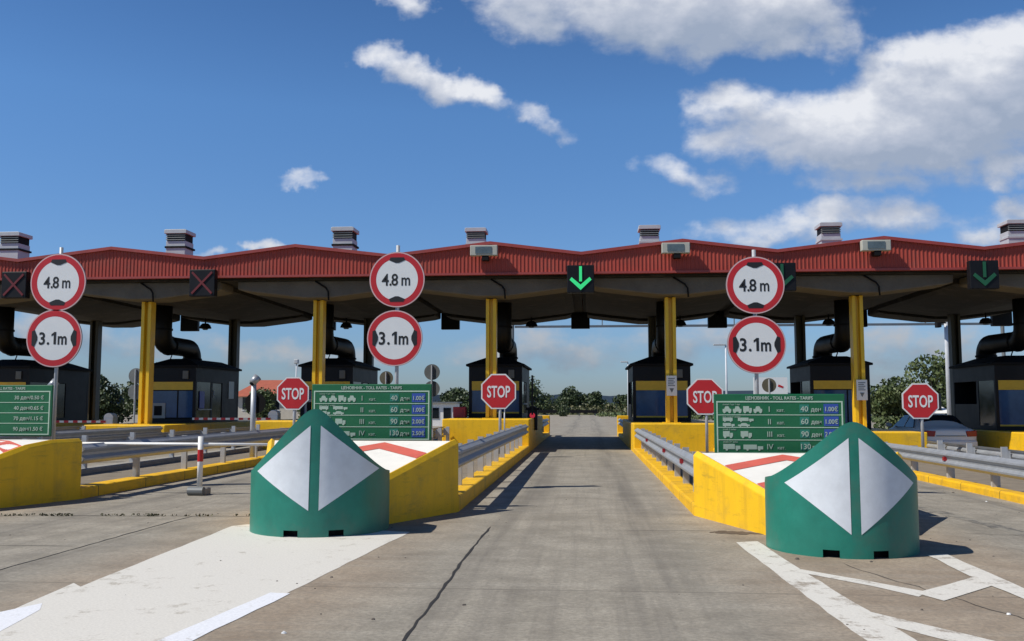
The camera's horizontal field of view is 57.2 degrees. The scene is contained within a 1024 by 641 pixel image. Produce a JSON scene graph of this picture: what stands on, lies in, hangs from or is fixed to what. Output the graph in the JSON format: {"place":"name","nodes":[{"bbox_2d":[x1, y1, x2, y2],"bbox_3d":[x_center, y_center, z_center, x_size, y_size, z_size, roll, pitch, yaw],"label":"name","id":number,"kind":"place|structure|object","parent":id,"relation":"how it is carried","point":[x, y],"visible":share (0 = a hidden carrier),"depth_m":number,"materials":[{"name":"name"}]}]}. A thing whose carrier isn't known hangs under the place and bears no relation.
{"place":"outdoors","nodes":[
{"label":"outdoors","id":0,"kind":"place"},
{"bbox_2d":[117,390,875,403],"bbox_3d":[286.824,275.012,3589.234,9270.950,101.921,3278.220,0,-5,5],"label":"hills","id":1,"kind":"structure","parent":0,"point":[436,398],"depth_m":4162.85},
{"bbox_2d":[117,404,900,416],"bbox_3d":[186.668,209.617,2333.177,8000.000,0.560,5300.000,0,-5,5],"label":"terrain","id":2,"kind":"structure","parent":0,"point":[558,413],"depth_m":151.53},
{"bbox_2d":[116,402,902,415],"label":"scrub","id":3,"kind":"object","parent":2,"relation":"on","point":[600,410],"visible":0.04,"depth_m":132.68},
{"bbox_2d":[529,376,557,409],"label":"tree","id":4,"kind":"object","parent":2,"relation":"on","point":[542,400],"visible":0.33,"depth_m":126.68,"materials":[{"name":"green plant"}]},
{"bbox_2d":[555,385,588,409],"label":"tree","id":5,"kind":"object","parent":2,"relation":"on","point":[571,395],"visible":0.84,"depth_m":138.32,"materials":[{"name":"green plant"}]},
{"bbox_2d":[585,391,609,411],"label":"tree","id":6,"kind":"object","parent":2,"relation":"on","point":[595,399],"visible":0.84,"depth_m":137.85,"materials":[{"name":"green plant"}]},
{"bbox_2d":[0,415,1023,640],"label":"ground","id":7,"kind":"structure","parent":0,"point":[540,565],"depth_m":8.52,"materials":[{"name":"concrete"}]},
{"bbox_2d":[0,438,81,507],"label":"island nose","id":8,"kind":"object","parent":7,"relation":"on","point":[32,472],"visible":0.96,"depth_m":13.77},
{"bbox_2d":[0,385,53,439],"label":"price board","id":9,"kind":"object","parent":8,"relation":"on","point":[26,410],"visible":1,"depth_m":14.79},
{"bbox_2d":[56,420,103,426],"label":"toll island","id":10,"kind":"structure","parent":7,"relation":"on","point":[68,424],"depth_m":35.08,"materials":[{"name":"concrete"}]},
{"bbox_2d":[0,359,92,420],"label":"toll booth","id":11,"kind":"object","parent":10,"relation":"on","point":[72,392],"visible":0.56,"depth_m":34.99,"materials":[{"name":"black paint"}]},
{"bbox_2d":[0,306,31,358],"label":"ventilation duct","id":12,"kind":"object","parent":11,"relation":"on","point":[11,344],"visible":0.45,"depth_m":33.69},
{"bbox_2d":[56,384,65,417],"bbox_3d":[-16.794,2.976,34.767,0.065,1.260,0.896,0,-5,5],"label":"door","id":13,"kind":"structure","parent":11,"relation":"in","point":[61,387],"depth_m":34.93,"materials":[{"name":"grey glass"}]},
{"bbox_2d":[56,413,117,423],"bbox_3d":[-15.008,3.427,31.991,3.069,0.550,0.389,0,-5,5],"label":"boom barrier","id":14,"kind":"object","parent":10,"relation":"attached to","point":[110,418],"visible":0.77,"depth_m":31.77,"materials":[{"name":"metal"}]},
{"bbox_2d":[99,374,132,423],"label":"tree","id":15,"kind":"object","parent":7,"relation":"on","point":[108,401],"visible":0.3,"depth_m":64.08,"materials":[{"name":"green plant"}]},
{"bbox_2d":[1,513,249,516],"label":"weeds","id":16,"kind":"object","parent":7,"relation":"on","point":[62,514],"visible":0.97,"depth_m":12.20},
{"bbox_2d":[121,381,138,414],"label":"tree","id":17,"kind":"object","parent":7,"relation":"on","point":[128,400],"visible":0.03,"depth_m":62.60,"materials":[{"name":"green plant"}]},
{"bbox_2d":[128,368,139,422],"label":"road sign","id":18,"kind":"object","parent":7,"relation":"on","point":[133,391],"visible":0.62,"depth_m":46.51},
{"bbox_2d":[84,420,258,431],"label":"toll island","id":19,"kind":"structure","parent":7,"relation":"on","point":[168,427],"depth_m":30.95,"materials":[{"name":"concrete"}]},
{"bbox_2d":[0,426,162,439],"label":"guardrail","id":20,"kind":"object","parent":19,"relation":"on","point":[69,434],"visible":0.34,"depth_m":25.17,"materials":[{"name":"metal"}]},
{"bbox_2d":[152,359,241,422],"bbox_3d":[-11.589,2.595,34.435,1.870,2.240,4.180,0,-5,5],"label":"toll booth","id":21,"kind":"object","parent":19,"relation":"on","point":[186,390],"visible":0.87,"depth_m":32.55,"materials":[{"name":"black paint"}]},
{"bbox_2d":[152,390,192,418],"bbox_3d":[-11.750,2.899,32.439,1.476,1.000,0.035,0,-5,5],"label":"window","id":22,"kind":"structure","parent":21,"relation":"in","point":[178,402],"depth_m":32.43,"materials":[{"name":"blue glass"}]},
{"bbox_2d":[155,305,201,359],"bbox_3d":[-12.300,0.570,34.572,0.717,2.000,3.317,0,-5,5],"label":"ventilation duct","id":23,"kind":"object","parent":21,"relation":"on","point":[167,343],"visible":0.83,"depth_m":33.25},
{"bbox_2d":[196,382,210,417],"bbox_3d":[-10.885,2.815,33.075,0.015,1.280,1.249,0,-5,5],"label":"door","id":24,"kind":"structure","parent":21,"relation":"in","point":[201,386],"depth_m":33.18,"materials":[{"name":"grey glass"}]},
{"bbox_2d":[212,383,221,417],"bbox_3d":[-10.773,2.934,34.289,0.065,1.260,0.896,0,-5,5],"label":"door","id":25,"kind":"structure","parent":21,"relation":"in","point":[217,388],"depth_m":34.29,"materials":[{"name":"grey glass"}]},
{"bbox_2d":[82,436,267,494],"bbox_3d":[-5.230,2.334,15.107,3.850,0.930,0.318,0,-5,5],"label":"swing bar","id":26,"kind":"object","parent":7,"relation":"on","point":[199,489],"visible":0.95,"depth_m":15.11,"materials":[{"name":"white paint"}]},
{"bbox_2d":[80,419,297,498],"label":"toll island","id":27,"kind":"structure","parent":7,"relation":"on","point":[99,480],"depth_m":19.58,"materials":[{"name":"yellow paint"}]},
{"bbox_2d":[26,247,86,439],"bbox_3d":[-7.944,0.753,16.321,1.040,4.095,0.099,0,-5,5],"label":"sign pair","id":28,"kind":"object","parent":27,"relation":"on","point":[54,337],"visible":0.99,"depth_m":16.35},
{"bbox_2d":[22,424,259,467],"bbox_3d":[-8.427,2.905,21.792,0.270,0.680,14.250,0,-5,5],"label":"guardrail","id":29,"kind":"object","parent":27,"relation":"on","point":[131,436],"visible":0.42,"depth_m":22.59,"materials":[{"name":"metal"}]},
{"bbox_2d":[81,428,289,476],"bbox_3d":[-6.194,2.889,21.615,0.270,0.680,14.250,0,-5,5],"label":"guardrail","id":30,"kind":"object","parent":27,"relation":"on","point":[97,452],"visible":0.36,"depth_m":17.62,"materials":[{"name":"metal"}]},
{"bbox_2d":[192,410,280,419],"bbox_3d":[-9.251,3.336,31.539,2.919,0.650,0.389,0,-5,5],"label":"boom barrier","id":31,"kind":"object","parent":27,"relation":"attached to","point":[274,414],"visible":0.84,"depth_m":31.33,"materials":[{"name":"metal"}]},
{"bbox_2d":[249,374,260,456],"bbox_3d":[-6.131,2.257,22.332,0.273,1.967,0.200,3,-6,-27],"label":"bollard lamp","id":32,"kind":"object","parent":27,"relation":"on","point":[255,379],"visible":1,"depth_m":22.31,"materials":[{"name":"metal"}]},
{"bbox_2d":[277,377,308,423],"bbox_3d":[-6.066,2.617,25.974,0.900,2.095,0.099,0,-5,5],"label":"stop sign","id":33,"kind":"object","parent":27,"relation":"on","point":[293,393],"visible":0.99,"depth_m":25.98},
{"bbox_2d":[298,358,380,416],"bbox_3d":[-6.164,2.483,33.910,1.990,2.110,3.980,0,-5,5],"label":"toll booth","id":34,"kind":"object","parent":27,"relation":"on","point":[341,371],"visible":0.41,"depth_m":32.09,"materials":[{"name":"black paint"}]},
{"bbox_2d":[325,304,355,360],"bbox_3d":[-6.411,0.528,34.105,0.748,2.000,3.324,-1,-5,8],"label":"ventilation duct","id":35,"kind":"object","parent":34,"relation":"on","point":[343,348],"visible":0.59,"depth_m":33.16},
{"bbox_2d":[0,524,408,640],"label":"painted gore","id":36,"kind":"structure","parent":7,"relation":"on","point":[163,595],"depth_m":7.52,"materials":[{"name":"beige paint"}]},
{"bbox_2d":[0,592,289,640],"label":"road marking","id":37,"kind":"object","parent":36,"relation":"on","point":[8,618],"visible":1,"depth_m":6.39,"materials":[{"name":"white paint"}]},
{"bbox_2d":[250,409,389,537],"bbox_3d":[-2.249,1.740,11.071,1.600,1.398,1.604,0,-5,5],"label":"crash cushion","id":38,"kind":"object","parent":36,"relation":"on","point":[316,473],"visible":1,"depth_m":10.34,"materials":[{"name":"green plastic"}]},
{"bbox_2d":[245,393,265,413],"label":"road sign","id":39,"kind":"object","parent":7,"relation":"on","point":[260,402],"visible":0.69,"depth_m":45.97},
{"bbox_2d":[243,387,277,417],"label":"tree","id":40,"kind":"object","parent":7,"relation":"on","point":[269,395],"visible":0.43,"depth_m":87.39,"materials":[{"name":"green plant"}]},
{"bbox_2d":[238,380,299,418],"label":"house","id":41,"kind":"structure","parent":7,"relation":"on","point":[244,393],"depth_m":92.04,"materials":[{"name":"paint"}]},
{"bbox_2d":[266,439,457,523],"bbox_3d":[-2.114,2.183,11.985,2.652,1.277,1.650,0,-5,5],"label":"island nose","id":42,"kind":"object","parent":7,"relation":"on","point":[423,479],"visible":0.41,"depth_m":12.19,"materials":[{"name":"concrete"}]},
{"bbox_2d":[424,364,439,415],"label":"road sign","id":43,"kind":"object","parent":7,"relation":"on","point":[431,372],"visible":0.73,"depth_m":44.97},
{"bbox_2d":[432,402,461,425],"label":"kiosk","id":44,"kind":"object","parent":7,"relation":"on","point":[442,410],"visible":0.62,"depth_m":62.25,"materials":[{"name":"white paint"}]},
{"bbox_2d":[438,387,468,415],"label":"tree","id":45,"kind":"object","parent":7,"relation":"on","point":[458,394],"visible":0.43,"depth_m":104.27,"materials":[{"name":"green plant"}]},
{"bbox_2d":[442,415,549,511],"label":"toll island","id":46,"kind":"structure","parent":7,"relation":"on","point":[463,430],"depth_m":28.36,"materials":[{"name":"yellow paint"}]},
{"bbox_2d":[312,384,431,440],"bbox_3d":[-1.967,1.708,13.144,1.705,1.630,0.110,0,-5,5],"label":"price board","id":47,"kind":"object","parent":46,"relation":"on","point":[378,412],"visible":0.85,"depth_m":13.13,"materials":[{"name":"metal"}]},
{"bbox_2d":[367,245,424,383],"bbox_3d":[-1.962,0.734,15.845,0.980,4.050,0.099,0,-5,5],"label":"sign pair","id":48,"kind":"object","parent":46,"relation":"on","point":[397,281],"visible":1,"depth_m":15.88},
{"bbox_2d":[458,424,527,484],"bbox_3d":[-0.253,2.762,20.521,0.270,0.660,15.500,0,-5,5],"label":"guardrail","id":49,"kind":"object","parent":46,"relation":"on","point":[470,452],"visible":0.75,"depth_m":17.41,"materials":[{"name":"metal"}]},
{"bbox_2d":[481,374,515,453],"bbox_3d":[-0.364,2.540,25.525,0.950,2.170,0.099,0,-5,5],"label":"stop sign","id":50,"kind":"object","parent":46,"relation":"on","point":[498,391],"visible":0.96,"depth_m":25.53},
{"bbox_2d":[466,357,531,417],"bbox_3d":[-0.394,2.417,33.556,1.990,2.040,4.180,0,-5,5],"label":"toll booth","id":51,"kind":"object","parent":46,"relation":"on","point":[516,372],"visible":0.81,"depth_m":31.61,"materials":[{"name":"black paint"}]},
{"bbox_2d":[472,389,518,412],"bbox_3d":[-0.556,2.721,31.560,1.596,0.800,0.035,0,-5,5],"label":"window","id":52,"kind":"structure","parent":51,"relation":"in","point":[478,405],"depth_m":31.57,"materials":[{"name":"blue glass"}]},
{"bbox_2d":[497,302,517,360],"bbox_3d":[-0.238,0.484,33.614,0.717,2.000,3.317,0,-5,5],"label":"ventilation duct","id":53,"kind":"object","parent":51,"relation":"on","point":[506,346],"visible":0.71,"depth_m":32.13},
{"bbox_2d":[526,375,539,429],"bbox_3d":[0.683,2.721,31.108,0.440,1.800,0.395,0,-5,5],"label":"boom barrier","id":54,"kind":"object","parent":46,"relation":"on","point":[532,410],"visible":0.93,"depth_m":30.92,"materials":[{"name":"metal"}]},
{"bbox_2d":[0,236,1023,426],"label":"toll canopy","id":55,"kind":"object","parent":7,"relation":"on","point":[909,279],"visible":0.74,"depth_m":29.80,"materials":[{"name":"red metal"}]},
{"bbox_2d":[1,272,30,298],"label":"lane signal","id":56,"kind":"object","parent":55,"relation":"attached to","point":[15,285],"visible":1,"depth_m":29.76,"materials":[{"name":"black paint"}]},
{"bbox_2d":[0,232,32,258],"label":"roof vent","id":57,"kind":"object","parent":55,"relation":"on","point":[15,245],"visible":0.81,"depth_m":31.68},
{"bbox_2d":[164,229,195,254],"bbox_3d":[-11.158,-2.482,31.529,0.760,1.040,0.780,0,-5,5],"label":"roof vent","id":58,"kind":"object","parent":55,"relation":"on","point":[179,241],"visible":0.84,"depth_m":31.21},
{"bbox_2d":[180,315,199,330],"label":"lane signal","id":59,"kind":"object","parent":55,"relation":"attached to","point":[189,325],"visible":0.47,"depth_m":41.69,"materials":[{"name":"black paint"}]},
{"bbox_2d":[189,269,217,296],"bbox_3d":[-9.660,-1.163,29.437,0.820,0.840,0.363,0,-5,5],"label":"lane signal","id":60,"kind":"object","parent":55,"relation":"attached to","point":[203,283],"visible":1,"depth_m":29.28,"materials":[{"name":"black paint"}]},
{"bbox_2d":[331,227,358,250],"bbox_3d":[-5.526,-2.522,31.082,0.760,1.040,0.780,0,-5,5],"label":"roof vent","id":61,"kind":"object","parent":55,"relation":"on","point":[344,237],"visible":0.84,"depth_m":30.76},
{"bbox_2d":[441,313,459,329],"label":"lane signal","id":62,"kind":"object","parent":55,"relation":"attached to","point":[447,323],"visible":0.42,"depth_m":40.77,"materials":[{"name":"black paint"}]},
{"bbox_2d":[465,227,487,243],"bbox_3d":[-1.266,-2.473,33.557,0.760,1.580,0.780,0,-5,5],"label":"roof vent","id":63,"kind":"object","parent":55,"relation":"on","point":[476,235],"visible":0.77,"depth_m":33.26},
{"bbox_2d":[470,245,497,260],"bbox_3d":[-0.854,-2.068,28.855,0.840,0.460,0.310,0,-5,5],"label":"floodlight","id":64,"kind":"object","parent":55,"relation":"attached to","point":[485,252],"visible":1,"depth_m":28.72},
{"bbox_2d":[567,265,593,293],"bbox_3d":[2.083,-1.246,28.504,0.820,0.840,0.365,0,-5,5],"label":"lane signal","id":65,"kind":"object","parent":55,"relation":"attached to","point":[580,278],"visible":1,"depth_m":28.34,"materials":[{"name":"black paint"}]},
{"bbox_2d":[571,312,589,328],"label":"lane signal","id":66,"kind":"object","parent":55,"relation":"attached to","point":[580,320],"visible":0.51,"depth_m":40.32,"materials":[{"name":"black paint"}]},
{"bbox_2d":[638,225,660,243],"bbox_3d":[4.834,-2.516,33.073,0.760,1.580,0.780,0,-5,5],"label":"roof vent","id":67,"kind":"object","parent":55,"relation":"on","point":[649,233],"visible":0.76,"depth_m":32.77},
{"bbox_2d":[666,376,676,395],"bbox_3d":[4.955,2.022,29.129,0.320,0.620,0.030,0,-5,5],"label":"notice","id":68,"kind":"object","parent":55,"relation":"attached to","point":[671,385],"visible":1,"depth_m":29.12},
{"bbox_2d":[661,242,689,258],"bbox_3d":[4.947,-2.109,28.395,0.840,0.460,0.310,0,-5,5],"label":"floodlight","id":69,"kind":"object","parent":55,"relation":"attached to","point":[676,250],"visible":1,"depth_m":28.26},
{"bbox_2d":[707,311,726,327],"bbox_3d":[8.734,-0.300,39.916,0.800,1.220,0.400,0,-5,5],"label":"lane signal","id":70,"kind":"object","parent":55,"relation":"attached to","point":[718,319],"visible":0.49,"depth_m":39.86,"materials":[{"name":"black paint"}]},
{"bbox_2d":[774,263,795,291],"bbox_3d":[8.034,-1.288,28.032,0.820,0.840,0.365,0,-5,5],"label":"lane signal","id":71,"kind":"object","parent":55,"relation":"attached to","point":[788,271],"visible":0.47,"depth_m":27.86,"materials":[{"name":"black paint"}]},
{"bbox_2d":[814,222,842,243],"bbox_3d":[10.995,-2.559,32.584,0.760,1.580,0.780,0,-5,5],"label":"roof vent","id":72,"kind":"object","parent":55,"relation":"on","point":[828,232],"visible":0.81,"depth_m":32.29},
{"bbox_2d":[856,380,867,399],"bbox_3d":[10.686,2.121,28.662,0.320,0.620,0.030,0,-5,5],"label":"notice","id":73,"kind":"object","parent":55,"relation":"attached to","point":[861,389],"visible":1,"depth_m":28.65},
{"bbox_2d":[860,240,890,256],"bbox_3d":[10.809,-2.151,27.930,0.840,0.460,0.310,0,-5,5],"label":"floodlight","id":74,"kind":"object","parent":55,"relation":"attached to","point":[875,247],"visible":1,"depth_m":27.79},
{"bbox_2d":[966,260,998,289],"bbox_3d":[13.816,-1.329,27.573,0.820,0.840,0.365,0,-5,5],"label":"lane signal","id":75,"kind":"object","parent":55,"relation":"attached to","point":[982,274],"visible":1,"depth_m":27.42,"materials":[{"name":"black paint"}]},
{"bbox_2d":[990,312,1011,325],"bbox_3d":[20.347,-0.382,38.994,0.800,1.220,0.400,0,-5,5],"label":"lane signal","id":76,"kind":"object","parent":55,"relation":"attached to","point":[1005,319],"visible":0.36,"depth_m":38.93,"materials":[{"name":"black paint"}]},
{"bbox_2d":[997,219,1023,243],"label":"roof vent","id":77,"kind":"object","parent":55,"relation":"on","point":[1012,231],"visible":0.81,"depth_m":31.81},
{"bbox_2d":[0,515,1023,640],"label":"slab joints","id":78,"kind":"object","parent":7,"relation":"on","point":[434,599],"visible":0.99,"depth_m":8.20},
{"bbox_2d":[617,416,714,514],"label":"toll island","id":79,"kind":"structure","parent":7,"relation":"on","point":[691,435],"depth_m":27.91,"materials":[{"name":"yellow paint"}]},
{"bbox_2d":[625,357,692,421],"bbox_3d":[5.120,2.433,33.012,2.090,2.170,3.980,0,-5,5],"label":"toll booth","id":80,"kind":"object","parent":79,"relation":"on","point":[646,391],"visible":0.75,"depth_m":31.15,"materials":[{"name":"black paint"}]},
{"bbox_2d":[636,389,687,416],"bbox_3d":[4.967,2.746,31.116,1.696,0.930,0.035,0,-5,5],"label":"window","id":81,"kind":"structure","parent":80,"relation":"in","point":[649,402],"depth_m":31.13,"materials":[{"name":"blue glass"}]},
{"bbox_2d":[652,301,676,356],"bbox_3d":[5.345,0.445,33.171,0.717,2.000,3.317,0,-5,5],"label":"ventilation duct","id":82,"kind":"object","parent":80,"relation":"on","point":[658,347],"visible":0.38,"depth_m":31.79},
{"bbox_2d":[634,428,695,491],"bbox_3d":[3.160,2.814,20.158,0.270,0.610,15.670,0,-5,5],"label":"guardrail","id":83,"kind":"object","parent":79,"relation":"on","point":[659,448],"visible":0.77,"depth_m":17.27,"materials":[{"name":"metal"}]},
{"bbox_2d":[687,379,722,452],"bbox_3d":[5.159,2.570,25.080,0.960,2.030,0.099,0,-5,5],"label":"stop sign","id":84,"kind":"object","parent":79,"relation":"on","point":[700,394],"visible":0.89,"depth_m":25.08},
{"bbox_2d":[726,250,785,393],"bbox_3d":[4.004,0.769,15.364,0.950,3.895,0.099,0,-5,5],"label":"sign pair","id":85,"kind":"object","parent":79,"relation":"on","point":[756,344],"visible":0.99,"depth_m":15.39},
{"bbox_2d":[713,394,844,452],"bbox_3d":[3.576,1.728,12.547,1.720,1.485,0.110,0,-5,5],"label":"price board","id":86,"kind":"object","parent":79,"relation":"on","point":[774,423],"visible":0.88,"depth_m":12.54,"materials":[{"name":"metal"}]},
{"bbox_2d":[596,411,901,422],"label":"grass","id":87,"kind":"structure","parent":7,"relation":"on","point":[615,414],"depth_m":107.80,"materials":[{"name":"green plant"}]},
{"bbox_2d":[512,319,1005,355],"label":"gantry","id":88,"kind":"object","parent":7,"relation":"on","point":[1002,329],"visible":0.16,"depth_m":59.26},
{"bbox_2d":[753,377,787,393],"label":"white panel","id":89,"kind":"object","parent":7,"relation":"on","point":[781,386],"visible":0.46,"depth_m":58.74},
{"bbox_2d":[693,451,901,534],"bbox_3d":[3.633,2.189,11.263,2.662,1.138,1.830,0,-5,5],"label":"island nose","id":90,"kind":"object","parent":7,"relation":"on","point":[729,488],"visible":0.34,"depth_m":11.54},
{"bbox_2d":[737,541,916,640],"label":"road marking","id":91,"kind":"object","parent":7,"relation":"on","point":[838,606],"visible":1,"depth_m":6.95,"materials":[{"name":"paint"}]},
{"bbox_2d":[765,422,919,558],"bbox_3d":[3.341,1.665,9.583,1.470,1.283,1.474,0,-5,5],"label":"crash cushion","id":92,"kind":"object","parent":7,"relation":"on","point":[848,490],"visible":1,"depth_m":8.92,"materials":[{"name":"green plastic"}]},
{"bbox_2d":[788,567,992,640],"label":"road marking","id":93,"kind":"object","parent":7,"relation":"on","point":[937,632],"visible":1,"depth_m":6.24,"materials":[{"name":"paint"}]},
{"bbox_2d":[870,375,917,428],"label":"tree","id":94,"kind":"object","parent":7,"relation":"on","point":[886,400],"visible":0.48,"depth_m":53.77,"materials":[{"name":"green plant"}]},
{"bbox_2d":[904,350,945,399],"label":"tree","id":95,"kind":"object","parent":7,"relation":"on","point":[937,381],"visible":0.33,"depth_m":77.09,"materials":[{"name":"green plant"}]},
{"bbox_2d":[886,413,977,445],"bbox_3d":[14.090,3.851,31.832,2.120,1.399,4.302,0,-5,5],"label":"parked car","id":96,"kind":"object","parent":7,"relation":"on","point":[945,428],"visible":0.45,"depth_m":30.27,"materials":[{"name":"silver metal"}]},
{"bbox_2d":[870,428,1023,503],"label":"toll island","id":97,"kind":"structure","parent":7,"relation":"on","point":[1011,489],"depth_m":18.88,"materials":[{"name":"concrete"}]},
{"bbox_2d":[787,356,872,428],"bbox_3d":[10.854,2.481,32.197,2.090,2.410,3.280,0,-5,5],"label":"toll booth","id":98,"kind":"object","parent":97,"relation":"on","point":[826,375],"visible":0.36,"depth_m":30.74,"materials":[{"name":"black paint"}]},
{"bbox_2d":[812,300,849,357],"bbox_3d":[11.199,0.403,32.707,0.745,2.000,3.316,0,-5,2],"label":"ventilation duct","id":99,"kind":"object","parent":98,"relation":"on","point":[838,340],"visible":0.77,"depth_m":31.37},
{"bbox_2d":[814,389,867,424],"bbox_3d":[10.729,2.825,30.648,1.696,1.170,0.035,0,-5,5],"label":"window","id":100,"kind":"structure","parent":98,"relation":"in","point":[847,393],"depth_m":30.66,"materials":[{"name":"blue glass"}]},
{"bbox_2d":[902,383,938,447],"bbox_3d":[10.721,2.598,24.633,0.930,1.895,0.099,0,-5,5],"label":"stop sign","id":101,"kind":"object","parent":97,"relation":"on","point":[920,401],"visible":0.98,"depth_m":24.63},
{"bbox_2d":[885,442,1023,487],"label":"guardrail","id":102,"kind":"object","parent":97,"relation":"on","point":[995,467],"visible":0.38,"depth_m":16.97,"materials":[{"name":"metal"}]},
{"bbox_2d":[925,440,1023,459],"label":"guardrail","id":103,"kind":"object","parent":97,"relation":"on","point":[1002,452],"visible":0.65,"depth_m":23.70,"materials":[{"name":"metal"}]},
{"bbox_2d":[944,322,950,414],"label":"street lamp","id":104,"kind":"object","parent":7,"relation":"on","point":[948,393],"visible":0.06,"depth_m":46.33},
{"bbox_2d":[916,577,990,600],"bbox_3d":[3.547,2.112,7.429,1.206,0.001,0.276,5,-7,-41],"label":"road marking","id":105,"kind":"object","parent":7,"relation":"on","point":[956,589],"visible":1,"depth_m":7.34,"materials":[{"name":"paint"}]},
{"bbox_2d":[918,505,1023,536],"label":"tyre mark","id":106,"kind":"object","parent":7,"relation":"on","point":[1007,529],"visible":0.86,"depth_m":11.76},
{"bbox_2d":[928,554,1023,598],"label":"road marking","id":107,"kind":"object","parent":7,"relation":"on","point":[986,577],"visible":1,"depth_m":7.94,"materials":[{"name":"paint"}]},
{"bbox_2d":[973,429,1023,450],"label":"toll island","id":108,"kind":"structure","parent":7,"relation":"on","point":[1012,440],"depth_m":29.45,"materials":[{"name":"yellow paint"}]},
{"bbox_2d":[949,355,1023,430],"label":"toll booth","id":109,"kind":"object","parent":108,"relation":"on","point":[988,393],"visible":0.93,"depth_m":30.70,"materials":[{"name":"black paint"}]},
{"bbox_2d":[978,380,995,425],"bbox_3d":[15.676,2.727,30.958,0.015,1.480,1.249,0,-5,5],"label":"window","id":110,"kind":"structure","parent":109,"relation":"in","point":[986,388],"depth_m":30.96,"materials":[{"name":"glass"}]},
{"bbox_2d":[975,298,1023,358],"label":"ventilation duct","id":111,"kind":"object","parent":109,"relation":"on","point":[993,345],"visible":0.92,"depth_m":31.46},
{"bbox_2d":[999,389,1023,425],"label":"window","id":112,"kind":"structure","parent":109,"relation":"in","point":[1011,401],"depth_m":30.22,"materials":[{"name":"blue glass"}]},
{"bbox_2d":[0,0,1023,395],"label":"sky","id":113,"kind":"structure","parent":0,"point":[237,125],"materials":[{"name":"blue"}]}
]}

